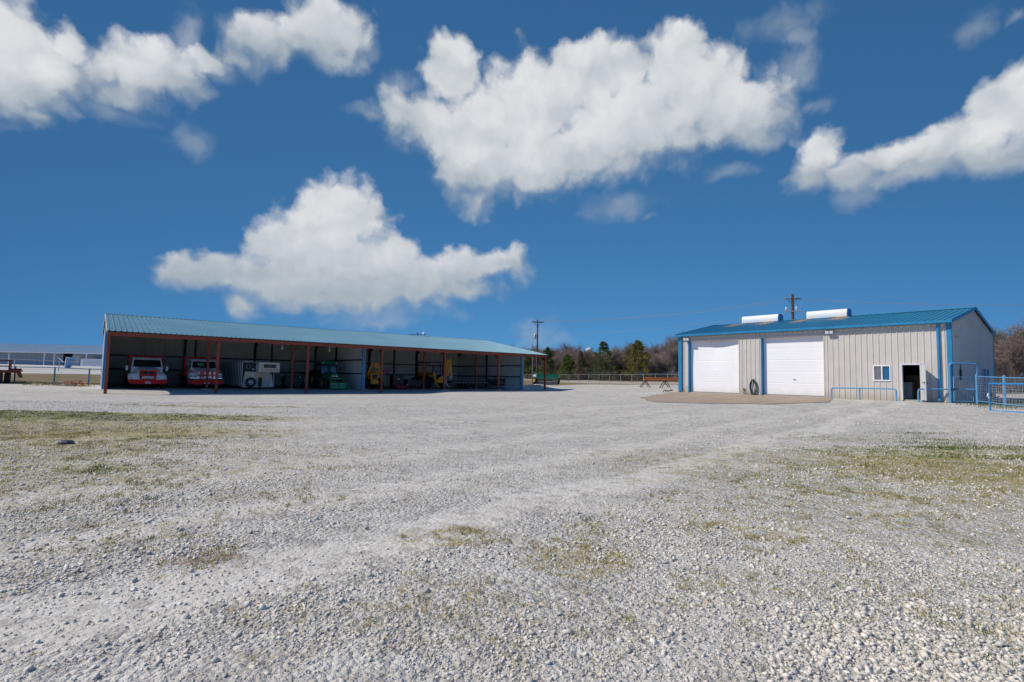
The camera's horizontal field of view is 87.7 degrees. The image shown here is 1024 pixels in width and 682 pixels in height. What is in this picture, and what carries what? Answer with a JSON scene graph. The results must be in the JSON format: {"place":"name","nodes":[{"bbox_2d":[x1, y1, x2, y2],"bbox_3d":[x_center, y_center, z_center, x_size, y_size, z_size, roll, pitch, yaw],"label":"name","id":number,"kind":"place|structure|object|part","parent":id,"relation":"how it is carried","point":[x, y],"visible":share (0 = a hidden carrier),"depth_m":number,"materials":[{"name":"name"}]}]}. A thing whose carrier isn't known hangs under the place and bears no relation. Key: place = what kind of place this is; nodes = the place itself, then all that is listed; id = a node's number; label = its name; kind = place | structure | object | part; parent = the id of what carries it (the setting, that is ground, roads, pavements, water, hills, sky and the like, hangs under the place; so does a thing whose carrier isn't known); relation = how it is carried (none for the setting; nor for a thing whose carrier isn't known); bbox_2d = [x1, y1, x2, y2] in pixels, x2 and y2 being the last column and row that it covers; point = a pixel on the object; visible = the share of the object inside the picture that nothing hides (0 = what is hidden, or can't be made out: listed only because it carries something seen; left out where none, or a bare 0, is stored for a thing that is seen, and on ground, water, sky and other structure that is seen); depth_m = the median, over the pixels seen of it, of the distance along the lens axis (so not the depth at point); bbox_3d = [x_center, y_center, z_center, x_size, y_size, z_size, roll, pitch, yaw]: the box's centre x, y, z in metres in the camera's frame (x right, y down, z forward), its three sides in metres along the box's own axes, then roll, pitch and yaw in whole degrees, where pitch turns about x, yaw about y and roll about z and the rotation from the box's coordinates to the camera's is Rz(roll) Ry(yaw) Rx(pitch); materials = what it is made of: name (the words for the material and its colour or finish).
{"place":"outdoors","nodes":[
{"label":"outdoors","id":0,"kind":"place"},
{"bbox_2d":[0,364,1023,681],"bbox_3d":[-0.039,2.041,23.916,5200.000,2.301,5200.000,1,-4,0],"label":"ground","id":1,"kind":"structure","parent":0,"point":[584,486],"depth_m":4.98,"materials":[{"name":"grey gravel"}]},
{"bbox_2d":[0,360,22,382],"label":"stake trailer","id":2,"kind":"object","parent":1,"relation":"on","point":[7,374],"visible":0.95,"depth_m":43.07,"materials":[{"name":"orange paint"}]},
{"bbox_2d":[2,359,95,370],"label":"white pipe fence","id":3,"kind":"object","parent":1,"relation":"on","point":[49,364],"visible":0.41,"depth_m":75.29,"materials":[{"name":"grey metal"}]},
{"bbox_2d":[0,343,102,365],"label":"white barn","id":4,"kind":"structure","parent":1,"relation":"on","point":[51,354],"depth_m":111.09,"materials":[{"name":"metal"}]},
{"bbox_2d":[72,356,79,365],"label":"sliding door","id":5,"kind":"structure","parent":4,"relation":"in","point":[77,358],"depth_m":111.10,"materials":[{"name":"white metal"}]},
{"bbox_2d":[57,440,74,444],"bbox_3d":[-8.036,1.830,9.590,0.257,0.090,0.206,0,-4,19],"label":"flat rock","id":6,"kind":"object","parent":1,"relation":"on","point":[63,442],"visible":0.76,"depth_m":9.53,"materials":[{"name":"stone"}]},
{"bbox_2d":[7,366,124,384],"bbox_3d":[-42.464,2.878,44.151,21.305,1.760,0.710,1,-4,0],"label":"pipe fence","id":7,"kind":"object","parent":1,"relation":"on","point":[88,376],"visible":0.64,"depth_m":43.87,"materials":[{"name":"blue metal"}]},
{"bbox_2d":[64,357,74,367],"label":"feed hopper","id":8,"kind":"object","parent":1,"relation":"on","point":[70,360],"visible":0.8,"depth_m":79.52,"materials":[{"name":"blue paint"}]},
{"bbox_2d":[62,380,96,385],"bbox_3d":[-34.728,3.341,42.480,2.772,0.500,1.940,1,-4,0],"label":"rusty scrap","id":9,"kind":"object","parent":1,"relation":"on","point":[68,384],"visible":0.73,"depth_m":42.14,"materials":[{"name":"metal"}]},
{"bbox_2d":[80,359,101,365],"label":"storage container","id":10,"kind":"object","parent":1,"relation":"on","point":[96,362],"visible":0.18,"depth_m":107.84,"materials":[{"name":"white metal"}]},
{"bbox_2d":[123,354,167,388],"bbox_3d":[-29.096,2.399,42.187,2.700,2.560,7.725,4,-5,-38],"label":"flatbed truck","id":11,"kind":"object","parent":1,"relation":"on","point":[144,369],"visible":1,"depth_m":40.00,"materials":[{"name":"red paint"}]},
{"bbox_2d":[177,356,223,388],"bbox_3d":[-26.149,2.620,44.576,2.620,2.560,7.725,4,-5,-38],"label":"flatbed truck","id":12,"kind":"object","parent":1,"relation":"on","point":[195,369],"visible":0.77,"depth_m":42.47,"materials":[{"name":"red paint"}]},
{"bbox_2d":[221,361,279,388],"bbox_3d":[-23.440,3.019,47.292,2.598,2.240,10.202,4,-5,-38],"label":"livestock trailer","id":13,"kind":"object","parent":1,"relation":"on","point":[247,374],"visible":1,"depth_m":44.13,"materials":[{"name":"white paint"}]},
{"bbox_2d":[281,375,303,387],"bbox_3d":[-19.642,3.508,47.954,1.800,1.500,1.240,4,-5,-38],"label":"dark seeder","id":14,"kind":"object","parent":1,"relation":"on","point":[285,380],"visible":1,"depth_m":47.58,"materials":[{"name":"black paint"}]},
{"bbox_2d":[100,313,548,393],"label":"equipment shed","id":15,"kind":"structure","parent":1,"relation":"on","point":[355,355],"depth_m":51.14,"materials":[{"name":"blue metal"}]},
{"bbox_2d":[365,363,383,388],"bbox_3d":[-13.812,3.344,51.333,2.104,2.514,3.100,4,-5,-38],"label":"wheel loader","id":16,"kind":"object","parent":15,"relation":"in","point":[372,379],"visible":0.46,"depth_m":50.36,"materials":[{"name":"yellow paint"}]},
{"bbox_2d":[309,361,348,389],"bbox_3d":[-16.596,3.134,48.737,2.284,2.590,5.174,4,-5,-38],"label":"tractor","id":17,"kind":"object","parent":1,"relation":"on","point":[331,378],"visible":0.96,"depth_m":48.77,"materials":[{"name":"green paint"}]},
{"bbox_2d":[389,374,403,388],"bbox_3d":[-11.351,3.992,52.464,1.170,1.370,0.830,4,-5,-38],"label":"dark cabinet","id":18,"kind":"object","parent":1,"relation":"on","point":[397,379],"visible":0.93,"depth_m":52.12,"materials":[{"name":"black paint"}]},
{"bbox_2d":[392,383,407,388],"bbox_3d":[-10.774,4.370,51.542,1.591,0.534,0.651,3,-4,-24],"label":"red implement","id":19,"kind":"object","parent":1,"relation":"on","point":[401,386],"visible":1,"depth_m":51.38,"materials":[{"name":"paint"}]},
{"bbox_2d":[404,377,421,388],"bbox_3d":[-9.927,4.211,53.282,1.600,1.200,1.300,4,-5,-38],"label":"dark implement","id":20,"kind":"object","parent":1,"relation":"on","point":[414,381],"visible":0.77,"depth_m":52.99,"materials":[{"name":"black paint"}]},
{"bbox_2d":[412,357,452,388],"bbox_3d":[-8.620,3.419,56.793,2.721,3.330,4.450,4,-5,-38],"label":"backhoe","id":21,"kind":"object","parent":1,"relation":"on","point":[430,378],"visible":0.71,"depth_m":55.74,"materials":[{"name":"metal"}]},
{"bbox_2d":[445,378,504,388],"bbox_3d":[-4.293,4.874,61.443,8.700,1.190,2.460,4,-5,-38],"label":"gooseneck trailer","id":22,"kind":"object","parent":1,"relation":"on","point":[491,381],"visible":0.88,"depth_m":60.96,"materials":[{"name":"black paint"}]},
{"bbox_2d":[523,357,534,378],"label":"cedar tree","id":23,"kind":"object","parent":1,"relation":"on","point":[527,364],"visible":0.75,"depth_m":120.37,"materials":[{"name":"green plant"}]},
{"bbox_2d":[530,349,543,369],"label":"bare tree","id":24,"kind":"object","parent":1,"relation":"on","point":[534,361],"visible":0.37,"depth_m":126.18,"materials":[{"name":"brown plant"}]},
{"bbox_2d":[532,320,543,383],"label":"utility pole","id":25,"kind":"object","parent":1,"relation":"on","point":[536,349],"visible":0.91,"depth_m":90.07,"materials":[{"name":"brown wood"}]},
{"bbox_2d":[534,299,956,321],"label":"power line","id":26,"kind":"object","parent":25,"relation":"attached to","point":[743,305],"visible":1,"depth_m":78.64,"materials":[{"name":"black metal"}]},
{"bbox_2d":[532,374,559,384],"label":"grain drill","id":27,"kind":"object","parent":1,"relation":"on","point":[540,377],"visible":0.96,"depth_m":65.50,"materials":[{"name":"green paint"}]},
{"bbox_2d":[538,347,555,373],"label":"cedar tree","id":28,"kind":"object","parent":1,"relation":"on","point":[548,351],"visible":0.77,"depth_m":118.63,"materials":[{"name":"green plant"}]},
{"bbox_2d":[544,347,558,358],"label":"bare tree","id":29,"kind":"object","parent":1,"relation":"on","point":[554,353],"visible":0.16,"depth_m":127.75,"materials":[{"name":"brown plant"}]},
{"bbox_2d":[552,355,565,373],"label":"bare tree","id":30,"kind":"object","parent":1,"relation":"on","point":[555,364],"visible":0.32,"depth_m":122.52,"materials":[{"name":"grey plant"}]},
{"bbox_2d":[552,348,571,371],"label":"bare tree","id":31,"kind":"object","parent":1,"relation":"on","point":[564,354],"visible":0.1,"depth_m":125.14,"materials":[{"name":"brown plant"}]},
{"bbox_2d":[556,353,577,372],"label":"bare tree","id":32,"kind":"object","parent":1,"relation":"on","point":[559,363],"visible":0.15,"depth_m":121.17,"materials":[{"name":"brown plant"}]},
{"bbox_2d":[557,354,577,379],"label":"cedar tree","id":33,"kind":"object","parent":1,"relation":"on","point":[567,359],"visible":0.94,"depth_m":114.38,"materials":[{"name":"green plant"}]},
{"bbox_2d":[557,340,583,353],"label":"bare tree","id":34,"kind":"object","parent":1,"relation":"on","point":[570,348],"visible":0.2,"depth_m":137.41,"materials":[{"name":"brown plant"}]},
{"bbox_2d":[568,345,585,352],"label":"bare tree","id":35,"kind":"object","parent":1,"relation":"on","point":[577,351],"visible":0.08,"depth_m":130.71,"materials":[{"name":"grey plant"}]},
{"bbox_2d":[571,351,587,379],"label":"cedar tree","id":36,"kind":"object","parent":1,"relation":"on","point":[581,361],"visible":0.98,"depth_m":112.11,"materials":[{"name":"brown plant"}]},
{"bbox_2d":[583,348,596,378],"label":"bare tree","id":37,"kind":"object","parent":1,"relation":"on","point":[585,354],"visible":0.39,"depth_m":116.65,"materials":[{"name":"brown plant"}]},
{"bbox_2d":[586,353,604,373],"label":"bare tree","id":38,"kind":"object","parent":1,"relation":"on","point":[590,361],"visible":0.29,"depth_m":115.57,"materials":[{"name":"brown plant"}]},
{"bbox_2d":[527,374,667,384],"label":"chain link fence","id":39,"kind":"object","parent":1,"relation":"on","point":[607,377],"visible":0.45,"depth_m":88.30,"materials":[{"name":"metal"}]},
{"bbox_2d":[591,356,606,372],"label":"bare tree","id":40,"kind":"object","parent":1,"relation":"on","point":[600,363],"visible":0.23,"depth_m":114.28,"materials":[{"name":"brown plant"}]},
{"bbox_2d":[581,341,622,379],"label":"cedar tree","id":41,"kind":"object","parent":1,"relation":"on","point":[604,346],"visible":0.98,"depth_m":109.41,"materials":[{"name":"green plant"}]},
{"bbox_2d":[601,348,623,370],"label":"bare tree","id":42,"kind":"object","parent":1,"relation":"on","point":[615,354],"visible":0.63,"depth_m":113.00,"materials":[{"name":"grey plant"}]},
{"bbox_2d":[601,345,624,371],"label":"bare tree","id":43,"kind":"object","parent":1,"relation":"on","point":[616,348],"visible":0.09,"depth_m":118.48,"materials":[{"name":"brown plant"}]},
{"bbox_2d":[615,356,629,375],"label":"bare tree","id":44,"kind":"object","parent":1,"relation":"on","point":[624,368],"visible":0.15,"depth_m":111.96,"materials":[{"name":"brown plant"}]},
{"bbox_2d":[620,345,645,378],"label":"bare tree","id":45,"kind":"object","parent":1,"relation":"on","point":[628,349],"visible":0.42,"depth_m":109.63,"materials":[{"name":"brown plant"}]},
{"bbox_2d":[613,340,658,380],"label":"cedar tree","id":46,"kind":"object","parent":1,"relation":"on","point":[634,348],"visible":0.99,"depth_m":104.47,"materials":[{"name":"green plant"}]},
{"bbox_2d":[641,354,661,373],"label":"bare tree","id":47,"kind":"object","parent":1,"relation":"on","point":[654,364],"visible":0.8,"depth_m":106.90,"materials":[{"name":"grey plant"}]},
{"bbox_2d":[642,343,660,354],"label":"bare tree","id":48,"kind":"object","parent":1,"relation":"on","point":[652,349],"visible":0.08,"depth_m":115.57,"materials":[{"name":"brown plant"}]},
{"bbox_2d":[648,350,671,370],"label":"bare tree","id":49,"kind":"object","parent":1,"relation":"on","point":[655,356],"visible":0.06,"depth_m":109.60,"materials":[{"name":"brown plant"}]},
{"bbox_2d":[651,355,674,377],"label":"bare tree","id":50,"kind":"object","parent":1,"relation":"on","point":[665,368],"visible":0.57,"depth_m":106.68,"materials":[{"name":"grey plant"}]},
{"bbox_2d":[656,335,677,352],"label":"bare tree","id":51,"kind":"object","parent":1,"relation":"on","point":[675,342],"visible":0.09,"depth_m":113.16,"materials":[{"name":"brown plant"}]},
{"bbox_2d":[661,344,677,372],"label":"bare tree","id":52,"kind":"object","parent":1,"relation":"on","point":[671,355],"visible":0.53,"depth_m":103.14,"materials":[{"name":"brown plant"}]},
{"bbox_2d":[640,392,831,403],"bbox_3d":[12.866,3.606,33.469,9.789,0.402,12.313,4,-5,-39],"label":"concrete apron","id":53,"kind":"object","parent":1,"relation":"on","point":[680,397],"visible":0.98,"depth_m":33.42,"materials":[{"name":"beige concrete"}]},
{"bbox_2d":[523,369,1023,393],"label":"underbrush","id":54,"kind":"object","parent":1,"relation":"on","point":[640,378],"visible":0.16,"depth_m":106.68,"materials":[{"name":"plant"}]},
{"bbox_2d":[784,294,801,319],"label":"utility pole","id":55,"kind":"object","parent":1,"relation":"on","point":[792,302],"visible":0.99,"depth_m":75.45,"materials":[{"name":"brown wood"}]},
{"bbox_2d":[551,300,1023,321],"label":"power line","id":56,"kind":"object","parent":55,"relation":"attached to","point":[813,300],"visible":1,"depth_m":74.77,"materials":[{"name":"black metal"}]},
{"bbox_2d":[675,307,995,402],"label":"workshop","id":57,"kind":"structure","parent":1,"relation":"on","point":[775,354],"depth_m":33.48,"materials":[{"name":"metal"}]},
{"bbox_2d":[691,339,738,392],"bbox_3d":[15.001,1.834,39.278,0.267,3.960,3.970,4,-5,-39],"label":"roll door","id":58,"kind":"structure","parent":57,"relation":"in","point":[715,363],"depth_m":39.27,"materials":[{"name":"white metal"}]},
{"bbox_2d":[744,378,756,394],"bbox_3d":[16.449,3.136,36.707,0.152,1.174,0.883,4,-5,-39],"label":"garden hose","id":59,"kind":"object","parent":57,"relation":"hanging from","point":[755,389],"visible":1,"depth_m":36.54,"materials":[{"name":"green rubber"}]},
{"bbox_2d":[764,336,823,396],"bbox_3d":[18.451,1.601,34.910,0.078,3.960,3.909,4,-5,-39],"label":"roll door","id":60,"kind":"structure","parent":57,"relation":"in","point":[794,366],"depth_m":34.91,"materials":[{"name":"white metal"}]},
{"bbox_2d":[873,365,890,380],"bbox_3d":[21.448,1.864,30.879,0.120,0.910,0.870,4,-5,-39],"label":"window","id":61,"kind":"structure","parent":57,"relation":"in","point":[880,372],"depth_m":30.85,"materials":[{"name":"white paint"}]},
{"bbox_2d":[920,365,927,400],"bbox_3d":[22.379,2.259,28.997,0.244,1.930,0.840,-1,-4,23],"label":"door","id":62,"kind":"structure","parent":57,"relation":"in","point":[922,367],"depth_m":28.88,"materials":[{"name":"white metal"}]},
{"bbox_2d":[831,387,896,400],"bbox_3d":[20.294,3.098,30.831,0.084,0.822,3.350,4,-5,-39],"label":"pipe rail","id":63,"kind":"object","parent":1,"relation":"on","point":[832,388],"visible":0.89,"depth_m":30.92,"materials":[{"name":"blue metal"}]},
{"bbox_2d":[917,388,975,401],"bbox_3d":[23.159,2.957,28.413,2.589,0.884,0.084,0,-4,18],"label":"pipe rail","id":64,"kind":"object","parent":1,"relation":"on","point":[936,389],"visible":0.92,"depth_m":28.59,"materials":[{"name":"blue metal"}]},
{"bbox_2d":[948,362,979,403],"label":"pipe arch","id":65,"kind":"structure","parent":1,"relation":"on","point":[949,378],"depth_m":28.31,"materials":[{"name":"blue paint"}]},
{"bbox_2d":[951,377,973,401],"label":"walk gate","id":66,"kind":"structure","parent":65,"relation":"attached to","point":[953,388],"depth_m":28.15,"materials":[{"name":"blue metal"}]},
{"bbox_2d":[984,369,988,399],"bbox_3d":[29.352,2.797,32.925,0.295,2.150,0.100,1,-4,0],"label":"pipe post","id":67,"kind":"object","parent":1,"relation":"on","point":[985,382],"visible":0.61,"depth_m":32.93,"materials":[{"name":"metal"}]},
{"bbox_2d":[975,374,1023,406],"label":"wire fence","id":68,"kind":"object","parent":1,"relation":"on","point":[1003,377],"visible":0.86,"depth_m":26.21,"materials":[{"name":"blue metal"}]},
{"bbox_2d":[994,339,1009,378],"bbox_3d":[55.602,2.416,59.399,5.127,6.250,5.239,-1,-4,28],"label":"bare tree","id":69,"kind":"object","parent":1,"relation":"on","point":[1001,366],"visible":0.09,"depth_m":59.51,"materials":[{"name":"brown plant"}]},
{"bbox_2d":[987,383,1023,412],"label":"farm gate","id":70,"kind":"structure","parent":1,"relation":"on","point":[989,395],"depth_m":21.41,"materials":[{"name":"blue metal"}]},
{"bbox_2d":[992,323,1023,350],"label":"bare tree","id":71,"kind":"object","parent":1,"relation":"on","point":[998,335],"visible":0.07,"depth_m":59.25,"materials":[{"name":"brown plant"}]},
{"bbox_2d":[994,348,1021,376],"bbox_3d":[55.715,2.568,60.268,5.085,6.066,4.976,-1,-5,33],"label":"bare tree","id":72,"kind":"object","parent":1,"relation":"on","point":[999,368],"visible":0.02,"depth_m":60.04,"materials":[{"name":"brown plant"}]},
{"bbox_2d":[994,328,1023,390],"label":"bare tree","id":73,"kind":"object","parent":1,"relation":"on","point":[1013,354],"visible":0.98,"depth_m":54.28,"materials":[{"name":"brown plant"}]},
{"bbox_2d":[1007,317,1023,339],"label":"bare tree","id":74,"kind":"object","parent":1,"relation":"on","point":[1022,325],"visible":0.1,"depth_m":59.10,"materials":[{"name":"brown plant"}]},
{"bbox_3d":[12.469,4.045,49.950,0.905,0.649,1.000,1,-4,3],"label":"trestle","id":75,"kind":"object","parent":1,"relation":"on","visible":0},
{"bbox_2d":[643,377,677,380],"bbox_3d":[15.631,3.611,49.820,6.600,0.303,0.676,1,-4,3],"label":"pipe stack","id":76,"kind":"object","parent":75,"relation":"on","point":[658,379],"visible":0.37,"depth_m":49.62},
{"bbox_2d":[0,383,1023,681],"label":"dry grass","id":77,"kind":"structure","parent":0,"point":[54,435],"depth_m":6.00,"materials":[{"name":"beige plant"}]},
{"bbox_2d":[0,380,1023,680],"bbox_3d":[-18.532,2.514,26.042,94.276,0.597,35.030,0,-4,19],"label":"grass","id":78,"kind":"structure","parent":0,"point":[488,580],"depth_m":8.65,"materials":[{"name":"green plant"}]},
{"bbox_2d":[0,0,1023,379],"label":"sky","id":79,"kind":"structure","parent":0,"point":[467,169],"materials":[{"name":"blue"}]},
{"bbox_2d":[903,382,913,398],"bbox_3d":[23.596,2.958,31.822,0.480,0.990,0.640,4,-5,-39],"label":"white box","id":80,"kind":"object","parent":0,"point":[908,391],"visible":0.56,"depth_m":31.60,"materials":[{"name":"paint"}]},
{"bbox_2d":[906,375,920,398],"bbox_3d":[24.310,2.780,32.029,0.615,1.400,0.900,4,-5,-39],"label":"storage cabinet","id":81,"kind":"object","parent":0,"point":[914,379],"visible":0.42,"depth_m":31.82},
{"bbox_3d":[24.078,2.758,31.840,0.015,1.310,0.860,4,-5,-39],"label":"door","id":82,"kind":"part","parent":81,"relation":"part of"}
]}

